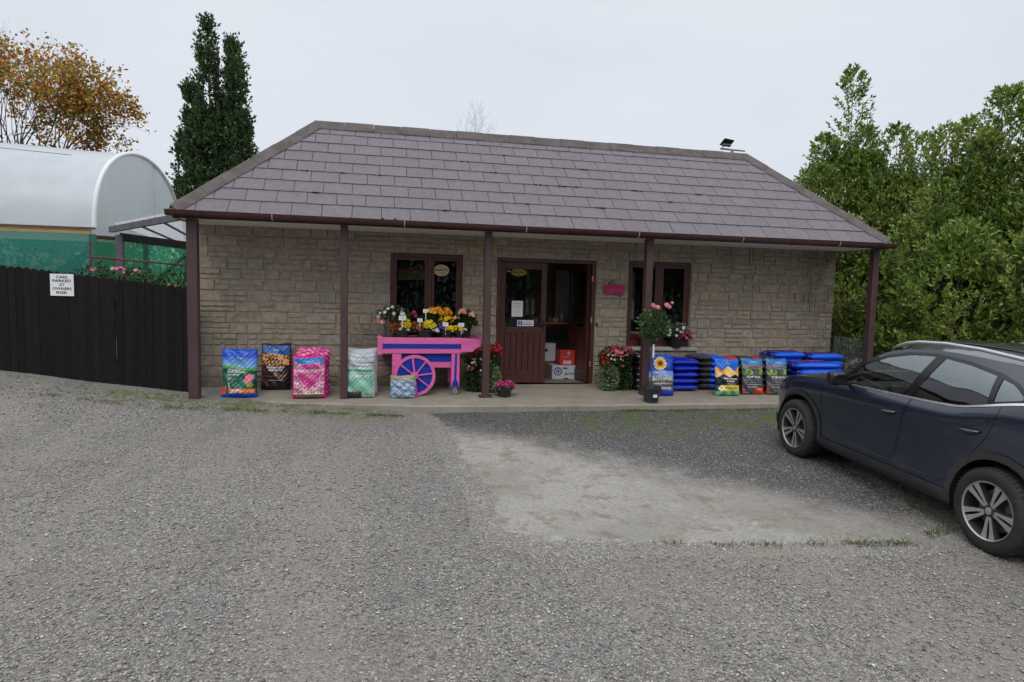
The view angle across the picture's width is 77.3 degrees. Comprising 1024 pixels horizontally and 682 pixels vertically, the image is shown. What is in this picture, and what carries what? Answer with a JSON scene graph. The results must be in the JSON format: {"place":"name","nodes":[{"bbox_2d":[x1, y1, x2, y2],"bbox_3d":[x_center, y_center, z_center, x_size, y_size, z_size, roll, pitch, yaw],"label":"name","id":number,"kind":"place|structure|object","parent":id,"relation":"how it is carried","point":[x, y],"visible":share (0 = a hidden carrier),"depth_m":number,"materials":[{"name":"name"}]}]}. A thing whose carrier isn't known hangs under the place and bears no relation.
{"place":"outdoors","nodes":[
{"label":"outdoors","id":0,"kind":"place"},
{"bbox_2d":[407,294,413,308],"bbox_3d":[-1.937,-0.758,12.192,0.118,0.274,0.090,0,5,-12],"label":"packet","id":1,"kind":"object","parent":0,"point":[410,300],"visible":1,"depth_m":12.15},
{"bbox_2d":[436,277,443,287],"bbox_3d":[-1.388,-1.122,12.281,0.146,0.212,0.090,0,5,-12],"label":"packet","id":2,"kind":"object","parent":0,"point":[439,282],"visible":1,"depth_m":12.24},
{"bbox_2d":[201,384,778,411],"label":"pavement","id":3,"kind":"structure","parent":0,"point":[544,397],"depth_m":9.66,"materials":[{"name":"concrete"}]},
{"bbox_2d":[221,348,257,397],"bbox_3d":[-3.880,0.456,9.120,0.480,0.689,0.278,0,5,-16],"label":"compost bag","id":4,"kind":"object","parent":3,"relation":"on","point":[239,374],"visible":1,"depth_m":9.08,"materials":[{"name":"plastic"}]},
{"bbox_2d":[261,343,290,389],"bbox_3d":[-3.568,0.384,9.684,0.435,0.696,0.232,0,5,-12],"label":"manure bag","id":5,"kind":"object","parent":3,"relation":"on","point":[276,365],"visible":1,"depth_m":9.64,"materials":[{"name":"plastic"}]},
{"bbox_2d":[292,355,325,398],"bbox_3d":[-2.912,0.514,9.195,0.471,0.620,0.158,0,5,-13],"label":"compost bag","id":6,"kind":"object","parent":3,"relation":"on","point":[309,376],"visible":1,"depth_m":9.16,"materials":[{"name":"plastic"}]},
{"bbox_2d":[296,351,328,395],"bbox_3d":[-2.915,0.474,9.321,0.462,0.664,0.159,1,5,-10],"label":"compost bag","id":7,"kind":"object","parent":3,"relation":"on","point":[307,353],"visible":0.18,"depth_m":9.33,"materials":[{"name":"plastic"}]},
{"bbox_2d":[298,347,329,393],"bbox_3d":[-2.923,0.441,9.429,0.466,0.696,0.158,1,5,-9],"label":"compost bag","id":8,"kind":"object","parent":3,"relation":"on","point":[312,349],"visible":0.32,"depth_m":9.43,"materials":[{"name":"plastic"}]},
{"bbox_2d":[348,350,374,397],"bbox_3d":[-2.223,0.482,9.358,0.433,0.689,0.223,0,5,-13],"label":"compost bag","id":9,"kind":"object","parent":3,"relation":"on","point":[361,379],"visible":0.98,"depth_m":9.30,"materials":[{"name":"plastic"}]},
{"bbox_2d":[348,348,376,393],"bbox_3d":[-2.228,0.449,9.550,0.435,0.697,0.176,1,5,-10],"label":"compost bag","id":10,"kind":"object","parent":3,"relation":"on","point":[375,367],"visible":0.13,"depth_m":9.56,"materials":[{"name":"plastic"}]},
{"bbox_2d":[390,375,415,397],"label":"pebble bag","id":11,"kind":"object","parent":3,"relation":"on","point":[403,386],"visible":1,"depth_m":9.39,"materials":[{"name":"plastic"}]},
{"bbox_2d":[377,334,481,395],"bbox_3d":[-1.191,0.359,9.895,1.747,0.891,0.679,0,5,-12],"label":"flower cart","id":12,"kind":"object","parent":3,"relation":"on","point":[421,359],"visible":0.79,"depth_m":9.61,"materials":[{"name":"pink paint"}]},
{"bbox_2d":[375,303,411,336],"bbox_3d":[-1.815,-0.325,9.770,0.595,0.512,0.365,0,5,-12],"label":"potted plant","id":13,"kind":"object","parent":12,"relation":"on","point":[393,309],"visible":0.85,"depth_m":9.71,"materials":[{"name":"green plant"}]},
{"bbox_2d":[388,316,416,336],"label":"potted plant","id":14,"kind":"object","parent":12,"relation":"on","point":[404,327],"visible":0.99,"depth_m":9.53,"materials":[{"name":"orange plant"}]},
{"bbox_2d":[411,318,438,337],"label":"potted plant","id":15,"kind":"object","parent":12,"relation":"on","point":[426,329],"visible":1,"depth_m":9.59,"materials":[{"name":"yellow plant"}]},
{"bbox_2d":[410,306,453,336],"bbox_3d":[-1.242,-0.304,9.889,0.676,0.479,0.375,0,5,-12],"label":"potted plant","id":16,"kind":"object","parent":12,"relation":"on","point":[441,316],"visible":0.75,"depth_m":9.81,"materials":[{"name":"yellow plant"}]},
{"bbox_2d":[438,322,454,337],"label":"potted plant","id":17,"kind":"object","parent":12,"relation":"on","point":[446,330],"visible":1,"depth_m":9.68,"materials":[{"name":"yellow plant"}]},
{"bbox_2d":[453,323,466,337],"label":"potted plant","id":18,"kind":"object","parent":12,"relation":"on","point":[460,329],"visible":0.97,"depth_m":9.73,"materials":[{"name":"yellow plant"}]},
{"bbox_2d":[451,308,478,336],"bbox_3d":[-0.735,-0.289,10.009,0.461,0.455,0.409,0,5,-12],"label":"potted plant","id":19,"kind":"object","parent":12,"relation":"on","point":[464,316],"visible":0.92,"depth_m":9.93,"materials":[{"name":"green plant"}]},
{"bbox_2d":[463,341,503,392],"bbox_3d":[-0.458,0.447,10.096,0.661,0.916,0.488,0,5,-12],"label":"flower tub","id":20,"kind":"object","parent":3,"relation":"on","point":[474,363],"visible":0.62,"depth_m":10.00,"materials":[{"name":"green plastic"}]},
{"bbox_2d":[493,380,516,396],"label":"potted plant","id":21,"kind":"object","parent":3,"relation":"on","point":[504,388],"visible":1,"depth_m":9.69,"materials":[{"name":"pink plant"}]},
{"bbox_2d":[597,344,634,390],"bbox_3d":[1.706,0.477,10.596,0.682,0.882,0.495,0,5,-12],"label":"flower tub","id":22,"kind":"object","parent":3,"relation":"on","point":[613,374],"visible":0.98,"depth_m":10.49,"materials":[{"name":"green plastic"}]},
{"bbox_2d":[635,301,673,402],"bbox_3d":[2.150,0.156,9.772,0.616,1.546,0.518,0,5,-12],"label":"standard rose","id":23,"kind":"object","parent":3,"relation":"on","point":[651,393],"visible":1,"depth_m":9.70,"materials":[{"name":"plant"}]},
{"bbox_2d":[649,354,673,395],"bbox_3d":[2.393,0.545,10.256,0.435,0.657,0.205,1,5,-10],"label":"compost bag","id":24,"kind":"object","parent":3,"relation":"on","point":[662,370],"visible":0.87,"depth_m":10.22,"materials":[{"name":"plastic"}]},
{"bbox_2d":[674,384,698,389],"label":"compost bag","id":25,"kind":"object","parent":3,"relation":"on","point":[684,386],"visible":0.53,"depth_m":10.63,"materials":[{"name":"plastic"}]},
{"bbox_2d":[673,377,698,383],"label":"compost bag","id":26,"kind":"object","parent":25,"relation":"on","point":[691,380],"visible":0.5,"depth_m":10.62,"materials":[{"name":"plastic"}]},
{"bbox_2d":[673,371,698,377],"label":"compost bag","id":27,"kind":"object","parent":26,"relation":"on","point":[683,374],"visible":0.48,"depth_m":10.61,"materials":[{"name":"plastic"}]},
{"bbox_2d":[673,365,700,371],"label":"compost bag","id":28,"kind":"object","parent":27,"relation":"on","point":[680,368],"visible":0.52,"depth_m":10.61,"materials":[{"name":"plastic"}]},
{"bbox_2d":[673,357,699,364],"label":"compost bag","id":29,"kind":"object","parent":28,"relation":"on","point":[683,361],"visible":0.77,"depth_m":10.60,"materials":[{"name":"plastic"}]},
{"bbox_2d":[694,382,714,388],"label":"compost bag","id":30,"kind":"object","parent":3,"relation":"on","point":[706,385],"visible":0.47,"depth_m":10.82,"materials":[{"name":"plastic"}]},
{"bbox_2d":[693,377,714,382],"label":"compost bag","id":31,"kind":"object","parent":30,"relation":"on","point":[705,380],"visible":0.39,"depth_m":10.81,"materials":[{"name":"plastic"}]},
{"bbox_2d":[693,371,714,377],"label":"compost bag","id":32,"kind":"object","parent":31,"relation":"on","point":[706,374],"visible":0.4,"depth_m":10.81,"materials":[{"name":"plastic"}]},
{"bbox_2d":[695,364,714,371],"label":"compost bag","id":33,"kind":"object","parent":32,"relation":"on","point":[707,369],"visible":0.45,"depth_m":10.79,"materials":[{"name":"plastic"}]},
{"bbox_2d":[695,360,714,366],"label":"compost bag","id":34,"kind":"object","parent":33,"relation":"on","point":[709,363],"visible":0.4,"depth_m":10.79,"materials":[{"name":"plastic"}]},
{"bbox_2d":[684,353,722,360],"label":"compost bag","id":35,"kind":"object","parent":34,"relation":"on","point":[703,357],"visible":0.93,"depth_m":10.85,"materials":[{"name":"plastic"}]},
{"bbox_2d":[714,358,738,395],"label":"compost bag","id":36,"kind":"object","parent":3,"relation":"on","point":[726,378],"visible":1,"depth_m":10.40,"materials":[{"name":"plastic"}]},
{"bbox_2d":[740,358,762,393],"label":"topsoil bag","id":37,"kind":"object","parent":3,"relation":"on","point":[751,375],"visible":1,"depth_m":10.59,"materials":[{"name":"plastic"}]},
{"bbox_2d":[765,358,786,393],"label":"topsoil bag","id":38,"kind":"object","parent":3,"relation":"on","point":[775,372],"visible":0.75,"depth_m":10.64,"materials":[{"name":"plastic"}]},
{"bbox_2d":[834,336,863,370],"bbox_3d":[6.064,0.381,11.567,0.010,0.886,0.727,0,5,-12],"label":"wire panel","id":39,"kind":"object","parent":3,"relation":"on","point":[850,352],"visible":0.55,"depth_m":11.52,"materials":[{"name":"grey metal"}]},
{"bbox_2d":[0,299,1023,681],"bbox_3d":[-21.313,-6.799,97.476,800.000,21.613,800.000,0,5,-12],"label":"ground","id":40,"kind":"structure","parent":0,"point":[380,659],"depth_m":4.22,"materials":[{"name":"grey gravel"}]},
{"bbox_2d":[0,113,46,145],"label":"beech tree","id":41,"kind":"object","parent":40,"relation":"on","point":[16,138],"visible":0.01,"depth_m":23.81,"materials":[{"name":"brown plant"}]},
{"bbox_2d":[0,21,156,152],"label":"beech tree","id":42,"kind":"object","parent":40,"relation":"on","point":[78,105],"visible":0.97,"depth_m":22.04,"materials":[{"name":"orange plant"}]},
{"bbox_2d":[0,143,176,275],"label":"polytunnel","id":43,"kind":"structure","parent":40,"relation":"on","point":[60,208],"depth_m":12.60,"materials":[{"name":"plastic"}]},
{"bbox_2d":[69,264,115,313],"bbox_3d":[-7.053,-0.375,10.746,0.977,1.852,0.869,0,5,-12],"label":"rose bush","id":44,"kind":"object","parent":40,"relation":"on","point":[91,269],"visible":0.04,"depth_m":10.65,"materials":[{"name":"green plant"}]},
{"bbox_2d":[0,265,187,391],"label":"wooden fence","id":45,"kind":"object","parent":40,"relation":"on","point":[74,337],"visible":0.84,"depth_m":9.14,"materials":[{"name":"black wood"}]},
{"bbox_2d":[50,274,73,295],"bbox_3d":[-6.379,-0.795,9.069,0.330,0.310,0.014,1,5,-1],"label":"parking sign","id":46,"kind":"object","parent":45,"relation":"attached to","point":[61,284],"visible":1,"depth_m":9.07,"materials":[{"name":"white"}]},
{"bbox_2d":[103,264,166,312],"bbox_3d":[-6.113,-0.320,10.354,1.170,1.850,0.880,0,5,-12],"label":"rose bush","id":47,"kind":"object","parent":40,"relation":"on","point":[130,275],"visible":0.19,"depth_m":10.21,"materials":[{"name":"green plant"}]},
{"bbox_2d":[89,241,186,283],"bbox_3d":[-6.390,-0.766,10.966,1.528,1.820,0.036,0,5,-12],"label":"metal railing","id":48,"kind":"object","parent":40,"relation":"on","point":[106,258],"depth_m":10.87,"materials":[{"name":"metal"}]},
{"bbox_2d":[97,235,185,286],"bbox_3d":[-8.720,-1.173,15.231,2.861,2.645,0.149,2,5,6],"label":"netting screen","id":49,"kind":"object","parent":40,"relation":"on","point":[133,251],"visible":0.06,"depth_m":15.23,"materials":[{"name":"fabric"}]},
{"bbox_2d":[109,214,199,280],"bbox_3d":[-6.161,-0.814,11.310,1.813,2.674,3.821,0,5,-12],"label":"pergola","id":50,"kind":"object","parent":40,"relation":"on","point":[163,230],"visible":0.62,"depth_m":11.19,"materials":[{"name":"grey paint"}]},
{"bbox_2d":[1,375,326,412],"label":"leaf litter","id":51,"kind":"object","parent":40,"relation":"on","point":[114,397],"visible":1,"depth_m":8.55,"materials":[{"name":"brown plant"}]},
{"bbox_2d":[154,266,200,322],"bbox_3d":[-5.459,-0.317,10.594,1.174,1.838,0.872,0,5,-12],"label":"rose bush","id":52,"kind":"object","parent":40,"relation":"on","point":[174,284],"visible":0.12,"depth_m":10.43,"materials":[{"name":"green plant"}]},
{"bbox_2d":[165,11,258,199],"bbox_3d":[-10.146,-5.957,21.830,2.848,10.246,2.618,-3,6,-44],"label":"columnar tree","id":53,"kind":"object","parent":40,"relation":"on","point":[214,138],"visible":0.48,"depth_m":21.47,"materials":[{"name":"green plant"}]},
{"bbox_2d":[40,392,408,416],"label":"grass","id":54,"kind":"structure","parent":40,"relation":"on","point":[311,411],"depth_m":8.44,"materials":[{"name":"green plant"}]},
{"bbox_2d":[438,99,495,133],"bbox_3d":[-1.718,-8.247,39.918,6.697,13.424,8.188,-2,6,-40],"label":"bare tree","id":55,"kind":"object","parent":40,"relation":"on","point":[475,123],"visible":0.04,"depth_m":39.69,"materials":[{"name":"grey plant"}]},
{"bbox_2d":[164,120,897,398],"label":"shop building","id":56,"kind":"structure","parent":40,"relation":"on","point":[316,233],"depth_m":10.34,"materials":[{"name":"stone"}]},
{"bbox_2d":[398,267,424,279],"bbox_3d":[-1.638,-1.103,10.477,0.450,0.200,0.009,0,5,-12],"label":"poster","id":57,"kind":"object","parent":56,"relation":"attached to","point":[408,273],"visible":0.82,"depth_m":10.47,"materials":[{"name":"paper"}]},
{"bbox_2d":[397,268,455,310],"bbox_3d":[-1.730,-0.508,12.392,1.481,2.095,0.350,0,5,-12],"label":"shelf unit","id":58,"kind":"object","parent":56,"relation":"on","point":[423,288],"visible":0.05,"depth_m":12.22,"materials":[{"name":"brown wood"}]},
{"bbox_2d":[390,253,462,322],"bbox_3d":[-1.387,-0.625,10.362,1.150,1.548,0.060,0,5,-12],"label":"window","id":59,"kind":"structure","parent":56,"relation":"in","point":[429,259],"depth_m":10.31,"materials":[{"name":"brown wood"}]},
{"bbox_2d":[435,265,448,275],"bbox_3d":[-1.141,-1.142,10.357,0.250,0.186,0.005,0,5,-12],"label":"oval sign","id":60,"kind":"object","parent":56,"relation":"attached to","point":[441,270],"visible":1,"depth_m":10.36,"materials":[{"name":"beige wood"}]},
{"bbox_2d":[505,269,527,319],"bbox_3d":[-0.265,-0.498,12.713,1.081,2.095,0.350,0,5,-12],"label":"shelf unit","id":61,"kind":"object","parent":56,"relation":"on","point":[523,290],"visible":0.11,"depth_m":12.64,"materials":[{"name":"brown wood"}]},
{"bbox_2d":[511,301,522,316],"bbox_3d":[0.087,-0.537,10.669,0.190,0.265,0.004,0,5,-12],"label":"paper notice","id":62,"kind":"object","parent":56,"relation":"attached to","point":[517,308],"visible":1,"depth_m":10.67,"materials":[{"name":"grey paper"}]},
{"bbox_2d":[511,269,526,275],"bbox_3d":[0.111,-1.138,10.623,0.270,0.124,0.004,0,5,-12],"label":"oval sign","id":63,"kind":"object","parent":56,"relation":"attached to","point":[518,272],"visible":1,"depth_m":10.62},
{"bbox_2d":[498,262,547,382],"bbox_3d":[0.181,-0.299,10.694,0.800,2.010,0.095,0,5,-12],"label":"door","id":64,"kind":"structure","parent":56,"relation":"in","point":[517,343],"depth_m":10.73,"materials":[{"name":"brown wood"}]},
{"bbox_2d":[517,320,533,325],"bbox_3d":[0.226,-0.300,10.717,0.285,0.100,0.008,0,5,-12],"label":"sticker","id":65,"kind":"object","parent":56,"relation":"attached to","point":[525,322],"visible":1,"depth_m":10.72,"materials":[{"name":"paper"}]},
{"bbox_2d":[525,299,533,314],"bbox_3d":[0.304,-0.582,10.951,0.155,0.280,0.010,0,5,-12],"label":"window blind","id":66,"kind":"object","parent":56,"relation":"hanging from","point":[527,306],"depth_m":10.94,"materials":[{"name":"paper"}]},
{"bbox_2d":[544,361,553,376],"bbox_3d":[0.608,0.499,11.812,0.270,0.292,0.260,0,5,-12],"label":"cardboard box","id":67,"kind":"object","parent":56,"relation":"on","point":[546,367],"visible":0.15,"depth_m":11.69,"materials":[{"name":"grey cardboard"}]},
{"bbox_2d":[545,342,555,360],"bbox_3d":[0.618,0.193,11.776,0.310,0.320,0.264,0,5,-12],"label":"cardboard box","id":68,"kind":"object","parent":67,"relation":"on","point":[550,349],"visible":0.54,"depth_m":11.66,"materials":[{"name":"white cardboard"}]},
{"bbox_2d":[520,321,584,365],"bbox_3d":[0.999,0.117,12.374,1.750,0.985,0.550,0,5,-12],"label":"counter","id":69,"kind":"object","parent":56,"relation":"on","point":[577,322],"visible":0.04,"depth_m":12.05,"materials":[{"name":"brown wood"}]},
{"bbox_2d":[554,270,579,320],"bbox_3d":[1.086,-0.898,12.640,0.480,0.980,0.100,0,5,-12],"label":"cabinet","id":70,"kind":"object","parent":69,"relation":"on","point":[561,299],"visible":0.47,"depth_m":12.62,"materials":[{"name":"grey wood"}]},
{"bbox_2d":[547,364,574,378],"bbox_3d":[0.917,0.548,11.589,0.480,0.244,0.314,0,5,-12],"label":"cardboard box","id":71,"kind":"object","parent":56,"relation":"on","point":[556,371],"visible":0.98,"depth_m":11.44,"materials":[{"name":"white cardboard"}]},
{"bbox_2d":[556,349,574,364],"bbox_3d":[0.982,0.289,11.602,0.310,0.268,0.273,0,5,-12],"label":"cardboard box","id":72,"kind":"object","parent":71,"relation":"on","point":[565,356],"visible":0.98,"depth_m":11.47,"materials":[{"name":"red cardboard"}]},
{"bbox_2d":[567,265,590,381],"bbox_3d":[1.201,-0.328,11.371,0.095,2.010,0.780,0,5,-19],"label":"door","id":73,"kind":"structure","parent":56,"relation":"in","point":[578,337],"depth_m":11.27,"materials":[{"name":"brown wood"}]},
{"bbox_2d":[603,280,625,294],"bbox_3d":[1.738,-0.912,10.890,0.405,0.252,0.024,0,5,-12],"label":"hanging sign","id":74,"kind":"object","parent":56,"relation":"hanging from","point":[615,289],"visible":1,"depth_m":10.88,"materials":[{"name":"pink"}]},
{"bbox_2d":[631,272,634,319],"bbox_3d":[2.098,-0.788,11.241,0.120,0.830,0.015,0,5,-12],"label":"garden banner","id":75,"kind":"object","parent":56,"relation":"in","point":[632,303],"visible":0.35,"depth_m":11.24,"materials":[{"name":"fabric"}]},
{"bbox_2d":[630,331,639,339],"bbox_3d":[2.120,-0.054,11.303,0.260,0.240,0.164,0,5,-12],"label":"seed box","id":76,"kind":"object","parent":56,"relation":"on","point":[633,335],"visible":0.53,"depth_m":11.22,"materials":[{"name":"red cardboard"}]},
{"bbox_2d":[634,268,668,339],"bbox_3d":[2.446,-0.479,13.307,1.531,2.095,0.350,0,5,-12],"label":"shelf unit","id":77,"kind":"object","parent":56,"relation":"on","point":[666,277],"visible":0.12,"depth_m":13.27,"materials":[{"name":"brown wood"}]},
{"bbox_2d":[626,261,689,345],"bbox_3d":[2.544,-0.641,11.220,1.173,1.465,0.060,0,5,-12],"label":"window","id":78,"kind":"structure","parent":56,"relation":"in","point":[659,267],"depth_m":11.18,"materials":[{"name":"brown wood"}]},
{"bbox_2d":[663,322,692,347],"bbox_3d":[2.887,-0.113,11.172,0.544,0.450,0.346,0,5,-12],"label":"potted plant","id":79,"kind":"object","parent":56,"relation":"on","point":[676,342],"visible":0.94,"depth_m":11.12,"materials":[{"name":"green plant"}]},
{"bbox_2d":[720,138,744,152],"bbox_3d":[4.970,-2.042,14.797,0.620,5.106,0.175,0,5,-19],"label":"solar lamp","id":80,"kind":"object","parent":56,"relation":"on","point":[725,142],"visible":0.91,"depth_m":14.53,"materials":[{"name":"grey paint"}]},
{"bbox_2d":[411,408,971,557],"bbox_3d":[2.643,1.340,7.193,7.400,0.206,5.080,0,5,-12],"label":"pavement apron","id":81,"kind":"object","parent":40,"relation":"on","point":[741,509],"visible":0.82,"depth_m":6.12,"materials":[{"name":"grey concrete"}]},
{"bbox_2d":[620,407,768,411],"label":"grass","id":82,"kind":"structure","parent":81,"relation":"on","point":[631,410],"depth_m":9.61,"materials":[{"name":"green plant"}]},
{"bbox_2d":[654,462,958,548],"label":"grass","id":83,"kind":"structure","parent":81,"relation":"on","point":[903,541],"depth_m":5.03,"materials":[{"name":"green plant"}]},
{"bbox_2d":[793,62,907,367],"bbox_3d":[7.709,-2.791,14.758,3.529,7.128,3.543,0,5,-12],"label":"laurel tree","id":84,"kind":"object","parent":40,"relation":"on","point":[833,173],"visible":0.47,"depth_m":14.41,"materials":[{"name":"green plant"}]},
{"bbox_2d":[830,211,901,370],"bbox_3d":[6.943,-0.927,13.581,2.614,3.615,2.772,0,5,-12],"label":"laurel tree","id":85,"kind":"object","parent":40,"relation":"on","point":[859,266],"visible":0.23,"depth_m":13.05,"materials":[{"name":"green plant"}]},
{"bbox_2d":[835,120,944,365],"bbox_3d":[8.825,-2.105,14.763,3.297,5.836,3.401,3,5,22],"label":"laurel tree","id":86,"kind":"object","parent":40,"relation":"on","point":[902,178],"visible":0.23,"depth_m":14.40,"materials":[{"name":"green plant"}]},
{"bbox_2d":[776,340,1023,556],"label":"parked car","id":87,"kind":"object","parent":40,"relation":"on","point":[949,431],"visible":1,"depth_m":5.49,"materials":[{"name":"blue paint"}]},
{"bbox_2d":[841,175,1001,372],"bbox_3d":[8.445,-1.177,12.992,2.965,4.321,3.183,0,5,-12],"label":"laurel tree","id":88,"kind":"object","parent":40,"relation":"on","point":[914,230],"visible":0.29,"depth_m":12.64,"materials":[{"name":"green plant"}]},
{"bbox_2d":[873,215,1023,372],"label":"laurel tree","id":89,"kind":"object","parent":40,"relation":"on","point":[965,247],"visible":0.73,"depth_m":11.29,"materials":[{"name":"green plant"}]},
{"bbox_2d":[882,113,1021,355],"bbox_3d":[9.657,-1.986,13.941,3.411,5.809,3.202,0,5,-12],"label":"laurel tree","id":90,"kind":"object","parent":40,"relation":"on","point":[959,130],"visible":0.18,"depth_m":13.51,"materials":[{"name":"green plant"}]},
{"bbox_2d":[937,80,1023,338],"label":"laurel tree","id":91,"kind":"object","parent":40,"relation":"on","point":[995,169],"visible":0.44,"depth_m":12.63,"materials":[{"name":"green plant"}]},
{"bbox_2d":[955,160,1023,342],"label":"laurel tree","id":92,"kind":"object","parent":40,"relation":"on","point":[1014,215],"visible":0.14,"depth_m":12.04,"materials":[{"name":"green plant"}]},
{"bbox_2d":[956,222,1023,365],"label":"laurel tree","id":93,"kind":"object","parent":40,"relation":"on","point":[1014,263],"visible":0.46,"depth_m":10.60,"materials":[{"name":"green plant"}]},
{"bbox_2d":[508,317,515,326],"bbox_3d":[0.002,-0.338,12.652,0.139,0.256,0.090,0,5,-12],"label":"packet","id":94,"kind":"object","parent":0,"point":[511,321],"visible":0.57,"depth_m":12.61},
{"bbox_2d":[0,0,1023,238],"label":"sky","id":95,"kind":"structure","parent":0,"point":[762,76],"materials":[{"name":"white"}]},
{"bbox_2d":[722,355,751,362],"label":"topsoil bag","id":96,"kind":"object","parent":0,"point":[738,357],"visible":0.38,"depth_m":10.94,"materials":[{"name":"plastic"}]},
{"bbox_2d":[749,355,778,362],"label":"topsoil bag","id":97,"kind":"object","parent":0,"point":[762,357],"visible":0.47,"depth_m":11.01,"materials":[{"name":"plastic"}]},
{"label":"compost bag","id":98,"kind":"object","parent":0,"visible":0},
{"bbox_2d":[787,367,842,374],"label":"compost bag","id":99,"kind":"object","parent":98,"relation":"on","point":[796,371],"visible":0.41,"depth_m":10.69,"materials":[{"name":"plastic"}]},
{"bbox_2d":[786,360,840,368],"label":"compost bag","id":100,"kind":"object","parent":99,"relation":"on","point":[809,364],"visible":0.95,"depth_m":10.74,"materials":[{"name":"plastic"}]},
{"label":"compost bag","id":101,"kind":"object","parent":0,"visible":0},
{"bbox_2d":[801,359,843,364],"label":"compost bag","id":102,"kind":"object","parent":101,"relation":"on","point":[838,362],"visible":0.16,"depth_m":11.39,"materials":[{"name":"plastic"}]},
{"bbox_2d":[801,351,843,359],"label":"compost bag","id":103,"kind":"object","parent":102,"relation":"on","point":[813,355],"visible":0.86,"depth_m":11.35,"materials":[{"name":"plastic"}]},
{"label":"compost bag","id":104,"kind":"object","parent":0,"visible":0},
{"bbox_2d":[759,350,805,358],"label":"compost bag","id":105,"kind":"object","parent":104,"relation":"on","point":[787,354],"visible":0.79,"depth_m":11.23,"materials":[{"name":"plastic"}]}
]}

